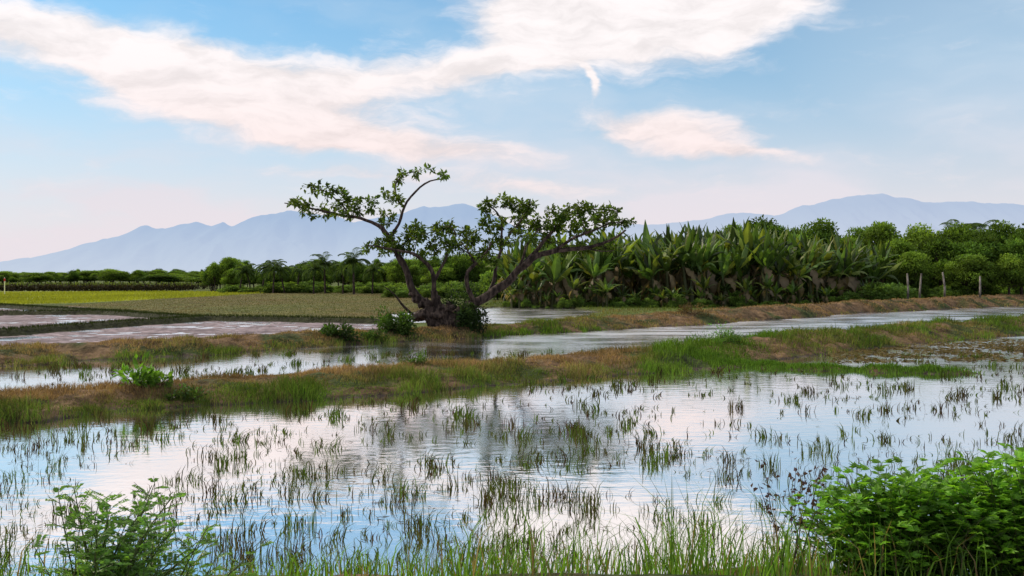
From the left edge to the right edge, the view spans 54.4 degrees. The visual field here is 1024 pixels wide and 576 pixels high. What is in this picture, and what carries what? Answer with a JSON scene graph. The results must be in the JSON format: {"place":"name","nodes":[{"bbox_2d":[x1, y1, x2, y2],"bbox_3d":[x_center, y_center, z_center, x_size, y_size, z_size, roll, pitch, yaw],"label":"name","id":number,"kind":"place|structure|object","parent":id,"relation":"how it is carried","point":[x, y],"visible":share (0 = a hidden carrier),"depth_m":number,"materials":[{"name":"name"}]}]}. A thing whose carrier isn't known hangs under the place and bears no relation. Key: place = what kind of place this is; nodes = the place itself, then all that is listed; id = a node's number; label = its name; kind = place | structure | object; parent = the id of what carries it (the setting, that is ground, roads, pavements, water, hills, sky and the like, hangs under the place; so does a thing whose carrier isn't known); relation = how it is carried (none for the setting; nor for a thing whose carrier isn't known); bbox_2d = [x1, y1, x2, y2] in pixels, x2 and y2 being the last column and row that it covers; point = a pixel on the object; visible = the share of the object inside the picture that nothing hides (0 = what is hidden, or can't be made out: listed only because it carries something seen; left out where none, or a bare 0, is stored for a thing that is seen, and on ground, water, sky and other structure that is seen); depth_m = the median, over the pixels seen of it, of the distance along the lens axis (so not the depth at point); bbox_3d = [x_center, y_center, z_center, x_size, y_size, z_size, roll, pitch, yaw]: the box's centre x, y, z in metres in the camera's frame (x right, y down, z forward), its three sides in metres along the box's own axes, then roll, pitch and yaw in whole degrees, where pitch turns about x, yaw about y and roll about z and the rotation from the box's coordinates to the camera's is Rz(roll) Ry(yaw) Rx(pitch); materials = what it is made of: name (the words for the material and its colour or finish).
{"place":"outdoors","nodes":[
{"label":"outdoors","id":0,"kind":"place"},
{"bbox_2d":[0,290,265,303],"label":"rice field","id":1,"kind":"structure","parent":0,"point":[49,298],"depth_m":166.26,"materials":[{"name":"green plant"}]},
{"bbox_2d":[60,292,430,317],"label":"stubble field","id":2,"kind":"structure","parent":0,"point":[238,310],"depth_m":111.66,"materials":[{"name":"green plant"}]},
{"bbox_2d":[0,203,556,273],"bbox_3d":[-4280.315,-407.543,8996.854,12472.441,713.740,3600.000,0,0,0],"label":"mountain range","id":3,"kind":"structure","parent":0,"point":[290,237],"depth_m":8283.47,"materials":[{"name":"blue stone"}]},
{"bbox_2d":[0,306,1023,575],"bbox_3d":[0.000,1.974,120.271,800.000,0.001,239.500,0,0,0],"label":"water","id":4,"kind":"structure","parent":0,"point":[694,418],"depth_m":17.99,"materials":[{"name":"liquid"}]},
{"bbox_2d":[0,345,1023,575],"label":"rice stubble","id":5,"kind":"object","parent":4,"relation":"on","point":[575,428],"visible":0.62,"depth_m":16.21,"materials":[{"name":"green plant"}]},
{"bbox_2d":[826,339,1023,362],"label":"water weeds","id":6,"kind":"object","parent":4,"relation":"on","point":[949,350],"visible":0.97,"depth_m":40.82,"materials":[{"name":"green plant"}]},
{"bbox_2d":[0,281,1023,575],"bbox_3d":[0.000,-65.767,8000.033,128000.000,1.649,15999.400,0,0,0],"label":"ground","id":7,"kind":"structure","parent":0,"point":[82,347],"depth_m":55.56,"materials":[{"name":"soil"}]},
{"bbox_2d":[0,281,209,290],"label":"bean trellis","id":8,"kind":"object","parent":7,"relation":"on","point":[95,286],"visible":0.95,"depth_m":244.23,"materials":[{"name":"green plant"}]},
{"bbox_2d":[30,476,216,575],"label":"feathery shrub","id":9,"kind":"object","parent":7,"relation":"on","point":[99,557],"visible":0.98,"depth_m":7.19,"materials":[{"name":"green plant"}]},
{"bbox_2d":[111,351,159,387],"bbox_3d":[-9.225,2.076,24.331,1.219,1.086,1.412,0,0,0],"label":"broadleaf weed","id":10,"kind":"object","parent":7,"relation":"on","point":[138,377],"visible":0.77,"depth_m":24.18,"materials":[{"name":"green plant"}]},
{"bbox_2d":[140,370,173,389],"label":"broadleaf weed","id":11,"kind":"object","parent":7,"relation":"on","point":[169,375],"visible":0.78,"depth_m":24.29,"materials":[{"name":"green plant"}]},
{"bbox_2d":[50,520,274,575],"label":"feathery shrub","id":12,"kind":"object","parent":7,"relation":"on","point":[190,571],"visible":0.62,"depth_m":7.57,"materials":[{"name":"green plant"}]},
{"bbox_2d":[0,302,373,334],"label":"field dike grass","id":13,"kind":"structure","parent":7,"relation":"on","point":[200,315],"depth_m":71.42,"materials":[{"name":"green plant"}]},
{"bbox_2d":[165,383,214,402],"bbox_3d":[-7.731,2.533,23.920,1.173,0.530,0.868,0,0,-12],"label":"broadleaf weed","id":14,"kind":"object","parent":7,"relation":"on","point":[183,394],"visible":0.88,"depth_m":23.75,"materials":[{"name":"green plant"}]},
{"bbox_2d":[0,268,418,287],"bbox_3d":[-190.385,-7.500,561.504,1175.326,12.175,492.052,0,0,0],"label":"distant tree line","id":15,"kind":"object","parent":7,"relation":"on","point":[159,275],"visible":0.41,"depth_m":514.30,"materials":[{"name":"green plant"}]},
{"bbox_2d":[232,263,255,288],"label":"coconut palm","id":16,"kind":"object","parent":7,"relation":"on","point":[241,278],"visible":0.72,"depth_m":215.02,"materials":[{"name":"green plant"}]},
{"bbox_2d":[235,265,256,287],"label":"coconut palm","id":17,"kind":"object","parent":7,"relation":"on","point":[246,270],"visible":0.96,"depth_m":214.31,"materials":[{"name":"green plant"}]},
{"bbox_2d":[253,260,281,288],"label":"coconut palm","id":18,"kind":"object","parent":7,"relation":"on","point":[262,266],"visible":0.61,"depth_m":209.70,"materials":[{"name":"green plant"}]},
{"bbox_2d":[262,259,286,292],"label":"coconut palm","id":19,"kind":"object","parent":7,"relation":"on","point":[275,268],"visible":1,"depth_m":204.67,"materials":[{"name":"green plant"}]},
{"bbox_2d":[268,262,291,292],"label":"coconut palm","id":20,"kind":"object","parent":7,"relation":"on","point":[284,271],"visible":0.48,"depth_m":209.85,"materials":[{"name":"green plant"}]},
{"bbox_2d":[286,264,310,292],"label":"coconut palm","id":21,"kind":"object","parent":7,"relation":"on","point":[298,270],"visible":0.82,"depth_m":213.37,"materials":[{"name":"green plant"}]},
{"bbox_2d":[301,259,326,293],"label":"coconut palm","id":22,"kind":"object","parent":7,"relation":"on","point":[314,267],"visible":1,"depth_m":199.88,"materials":[{"name":"green plant"}]},
{"bbox_2d":[309,251,338,292],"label":"coconut palm","id":23,"kind":"object","parent":7,"relation":"on","point":[326,265],"visible":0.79,"depth_m":204.31,"materials":[{"name":"green plant"}]},
{"bbox_2d":[318,321,362,341],"bbox_3d":[-7.931,2.038,46.160,2.152,1.080,1.749,0,0,0],"label":"dike bush","id":24,"kind":"object","parent":7,"relation":"on","point":[345,332],"visible":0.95,"depth_m":45.81,"materials":[{"name":"green plant"}]},
{"bbox_2d":[330,263,357,293],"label":"coconut palm","id":25,"kind":"object","parent":7,"relation":"on","point":[338,270],"visible":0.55,"depth_m":198.53,"materials":[{"name":"green plant"}]},
{"bbox_2d":[201,251,503,297],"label":"tree line","id":26,"kind":"object","parent":7,"relation":"on","point":[393,279],"visible":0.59,"depth_m":209.41,"materials":[{"name":"green plant"}]},
{"bbox_2d":[338,247,370,293],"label":"coconut palm","id":27,"kind":"object","parent":7,"relation":"on","point":[352,261],"visible":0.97,"depth_m":189.99,"materials":[{"name":"green plant"}]},
{"bbox_2d":[358,328,389,341],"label":"dike bush","id":28,"kind":"object","parent":7,"relation":"on","point":[368,335],"visible":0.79,"depth_m":46.91,"materials":[{"name":"green plant"}]},
{"bbox_2d":[362,260,385,293],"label":"coconut palm","id":29,"kind":"object","parent":7,"relation":"on","point":[373,268],"visible":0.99,"depth_m":194.83,"materials":[{"name":"green plant"}]},
{"bbox_2d":[371,305,419,335],"bbox_3d":[-5.788,1.611,49.078,2.584,1.605,1.974,0,0,0],"label":"dike bush","id":30,"kind":"object","parent":7,"relation":"on","point":[401,323],"visible":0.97,"depth_m":48.89,"materials":[{"name":"green plant"}]},
{"bbox_2d":[405,352,426,365],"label":"dike bush","id":31,"kind":"object","parent":7,"relation":"on","point":[413,360],"visible":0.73,"depth_m":29.51,"materials":[{"name":"green plant"}]},
{"bbox_2d":[284,162,636,328],"bbox_3d":[-2.840,-1.657,52.132,18.450,9.816,4.489,0,0,0],"label":"gnarled tree","id":32,"kind":"object","parent":7,"relation":"on","point":[434,311],"visible":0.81,"depth_m":51.82,"materials":[{"name":"green plant"}]},
{"bbox_2d":[442,280,488,324],"bbox_3d":[-2.568,0.839,52.630,2.398,2.822,2.340,0,1,-39],"label":"vine bush","id":33,"kind":"object","parent":7,"relation":"on","point":[459,299],"visible":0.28,"depth_m":52.53,"materials":[{"name":"green plant"}]},
{"bbox_2d":[454,300,491,333],"bbox_3d":[-2.030,1.511,51.396,2.003,1.813,1.475,0,0,0],"label":"vine bush","id":34,"kind":"object","parent":7,"relation":"on","point":[471,315],"visible":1,"depth_m":51.18,"materials":[{"name":"green plant"}]},
{"bbox_2d":[0,313,1023,423],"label":"dike grass","id":35,"kind":"structure","parent":7,"relation":"on","point":[470,370],"depth_m":29.13,"materials":[{"name":"green plant"}]},
{"bbox_2d":[0,460,1023,575],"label":"bank grass","id":36,"kind":"structure","parent":7,"relation":"on","point":[772,563],"depth_m":7.79,"materials":[{"name":"green plant"}]},
{"bbox_2d":[0,294,1023,367],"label":"dike grass","id":37,"kind":"structure","parent":7,"relation":"on","point":[49,359],"depth_m":48.14,"materials":[{"name":"green plant"}]},
{"bbox_2d":[675,302,713,316],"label":"dike bush","id":38,"kind":"object","parent":7,"relation":"on","point":[689,308],"visible":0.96,"depth_m":68.00,"materials":[{"name":"green plant"}]},
{"bbox_2d":[486,217,904,307],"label":"banana grove","id":39,"kind":"object","parent":7,"relation":"on","point":[756,264],"visible":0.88,"depth_m":107.56,"materials":[{"name":"green plant"}]},
{"bbox_2d":[687,321,751,347],"bbox_3d":[7.762,1.799,38.261,2.627,1.116,2.197,0,1,-28],"label":"dike bush","id":40,"kind":"object","parent":7,"relation":"on","point":[726,332],"visible":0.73,"depth_m":38.19,"materials":[{"name":"green plant"}]},
{"bbox_2d":[718,222,742,235],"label":"mango tree","id":41,"kind":"object","parent":7,"relation":"on","point":[737,227],"visible":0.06,"depth_m":188.63,"materials":[{"name":"green plant"}]},
{"bbox_2d":[477,270,1023,308],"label":"undergrowth","id":42,"kind":"object","parent":7,"relation":"on","point":[886,290],"visible":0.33,"depth_m":110.87,"materials":[{"name":"green plant"}]},
{"bbox_2d":[738,214,792,237],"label":"mango tree","id":43,"kind":"object","parent":7,"relation":"on","point":[779,229],"visible":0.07,"depth_m":156.61,"materials":[{"name":"green plant"}]},
{"bbox_2d":[750,457,827,572],"bbox_3d":[2.177,1.866,7.654,0.544,1.177,0.404,0,1,-29],"label":"dry weed","id":44,"kind":"object","parent":7,"relation":"on","point":[813,504],"visible":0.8,"depth_m":7.64,"materials":[{"name":"brown plant"}]},
{"bbox_2d":[788,233,815,243],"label":"mango tree","id":45,"kind":"object","parent":7,"relation":"on","point":[798,236],"visible":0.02,"depth_m":139.00,"materials":[{"name":"green plant"}]},
{"bbox_2d":[797,271,819,301],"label":"mango tree","id":46,"kind":"object","parent":7,"relation":"on","point":[805,285],"visible":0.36,"depth_m":111.17,"materials":[{"name":"green plant"}]},
{"bbox_2d":[778,217,840,246],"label":"mango tree","id":47,"kind":"object","parent":7,"relation":"on","point":[819,230],"visible":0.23,"depth_m":147.79,"materials":[{"name":"green plant"}]},
{"bbox_2d":[670,345,984,374],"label":"spit grass","id":48,"kind":"structure","parent":7,"relation":"on","point":[772,364],"depth_m":32.89,"materials":[{"name":"green plant"}]},
{"bbox_2d":[824,235,865,251],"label":"mango tree","id":49,"kind":"object","parent":7,"relation":"on","point":[853,240],"visible":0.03,"depth_m":144.63,"materials":[{"name":"green plant"}]},
{"bbox_2d":[840,226,867,246],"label":"mango tree","id":50,"kind":"object","parent":7,"relation":"on","point":[855,234],"visible":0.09,"depth_m":168.63,"materials":[{"name":"green plant"}]},
{"bbox_2d":[860,255,898,282],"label":"mango tree","id":51,"kind":"object","parent":7,"relation":"on","point":[880,259],"visible":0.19,"depth_m":121.20,"materials":[{"name":"green plant"}]},
{"bbox_2d":[858,220,901,252],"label":"mango tree","id":52,"kind":"object","parent":7,"relation":"on","point":[882,232],"visible":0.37,"depth_m":163.02,"materials":[{"name":"green plant"}]},
{"bbox_2d":[780,456,1023,575],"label":"leafy shrub","id":53,"kind":"object","parent":7,"relation":"on","point":[902,501],"visible":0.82,"depth_m":7.32,"materials":[{"name":"green plant"}]},
{"bbox_2d":[884,237,924,284],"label":"mango tree","id":54,"kind":"object","parent":7,"relation":"on","point":[899,246],"visible":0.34,"depth_m":130.84,"materials":[{"name":"green plant"}]},
{"bbox_2d":[906,273,908,298],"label":"fence post","id":55,"kind":"object","parent":7,"relation":"on","point":[907,286],"visible":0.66,"depth_m":109.92,"materials":[{"name":"grey wood"}]},
{"bbox_2d":[892,251,940,286],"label":"mango tree","id":56,"kind":"object","parent":7,"relation":"on","point":[913,266],"visible":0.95,"depth_m":121.90,"materials":[{"name":"green plant"}]},
{"bbox_2d":[919,273,921,297],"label":"fence post","id":57,"kind":"object","parent":7,"relation":"on","point":[920,285],"visible":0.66,"depth_m":109.92,"materials":[{"name":"grey wood"}]},
{"bbox_2d":[899,222,947,287],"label":"mango tree","id":58,"kind":"object","parent":7,"relation":"on","point":[916,234],"visible":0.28,"depth_m":143.81,"materials":[{"name":"green plant"}]},
{"bbox_2d":[912,234,970,285],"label":"mango tree","id":59,"kind":"object","parent":7,"relation":"on","point":[946,252],"visible":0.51,"depth_m":126.61,"materials":[{"name":"green plant"}]},
{"bbox_2d":[942,272,945,296],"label":"fence post","id":60,"kind":"object","parent":7,"relation":"on","point":[944,286],"visible":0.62,"depth_m":109.92,"materials":[{"name":"grey wood"}]},
{"bbox_2d":[899,442,1023,575],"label":"leafy shrub","id":61,"kind":"object","parent":7,"relation":"on","point":[999,484],"visible":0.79,"depth_m":7.28,"materials":[{"name":"green plant"}]},
{"bbox_2d":[940,219,987,227],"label":"coconut palm","id":62,"kind":"object","parent":7,"relation":"on","point":[948,222],"visible":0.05,"depth_m":161.17,"materials":[{"name":"green plant"}]},
{"bbox_2d":[938,253,997,292],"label":"mango tree","id":63,"kind":"object","parent":7,"relation":"on","point":[967,269],"visible":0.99,"depth_m":120.61,"materials":[{"name":"green plant"}]},
{"bbox_2d":[938,222,998,282],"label":"mango tree","id":64,"kind":"object","parent":7,"relation":"on","point":[961,234],"visible":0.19,"depth_m":140.59,"materials":[{"name":"green plant"}]},
{"bbox_2d":[953,219,995,286],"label":"coconut palm","id":65,"kind":"object","parent":7,"relation":"on","point":[976,226],"visible":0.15,"depth_m":154.94,"materials":[{"name":"green plant"}]},
{"bbox_2d":[979,276,980,297],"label":"fence post","id":66,"kind":"object","parent":7,"relation":"on","point":[980,286],"visible":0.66,"depth_m":109.91,"materials":[{"name":"grey wood"}]},
{"bbox_2d":[954,232,1010,293],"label":"mango tree","id":67,"kind":"object","parent":7,"relation":"on","point":[984,247],"visible":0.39,"depth_m":124.86,"materials":[{"name":"green plant"}]},
{"bbox_2d":[979,219,1020,257],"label":"mango tree","id":68,"kind":"object","parent":7,"relation":"on","point":[1001,231],"visible":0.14,"depth_m":148.12,"materials":[{"name":"green plant"}]},
{"bbox_2d":[988,253,1023,294],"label":"mango tree","id":69,"kind":"object","parent":7,"relation":"on","point":[1012,277],"visible":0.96,"depth_m":120.87,"materials":[{"name":"green plant"}]},
{"bbox_2d":[988,237,1023,294],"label":"mango tree","id":70,"kind":"object","parent":7,"relation":"on","point":[1014,247],"visible":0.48,"depth_m":123.14,"materials":[{"name":"green plant"}]},
{"bbox_2d":[1004,223,1023,243],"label":"mango tree","id":71,"kind":"object","parent":7,"relation":"on","point":[1019,234],"visible":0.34,"depth_m":139.94,"materials":[{"name":"green plant"}]},
{"bbox_2d":[0,0,1023,261],"label":"sky","id":72,"kind":"structure","parent":0,"point":[118,117],"materials":[{"name":"blue"}]},
{"bbox_2d":[481,300,757,317],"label":"meadow grass","id":73,"kind":"structure","parent":0,"point":[611,310],"depth_m":95.35,"materials":[{"name":"green plant"}]},
{"bbox_2d":[551,193,1023,244],"bbox_3d":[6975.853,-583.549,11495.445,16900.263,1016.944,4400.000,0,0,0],"label":"mountain range","id":74,"kind":"structure","parent":0,"point":[868,210],"depth_m":11147.43,"materials":[{"name":"blue stone"}]}
]}

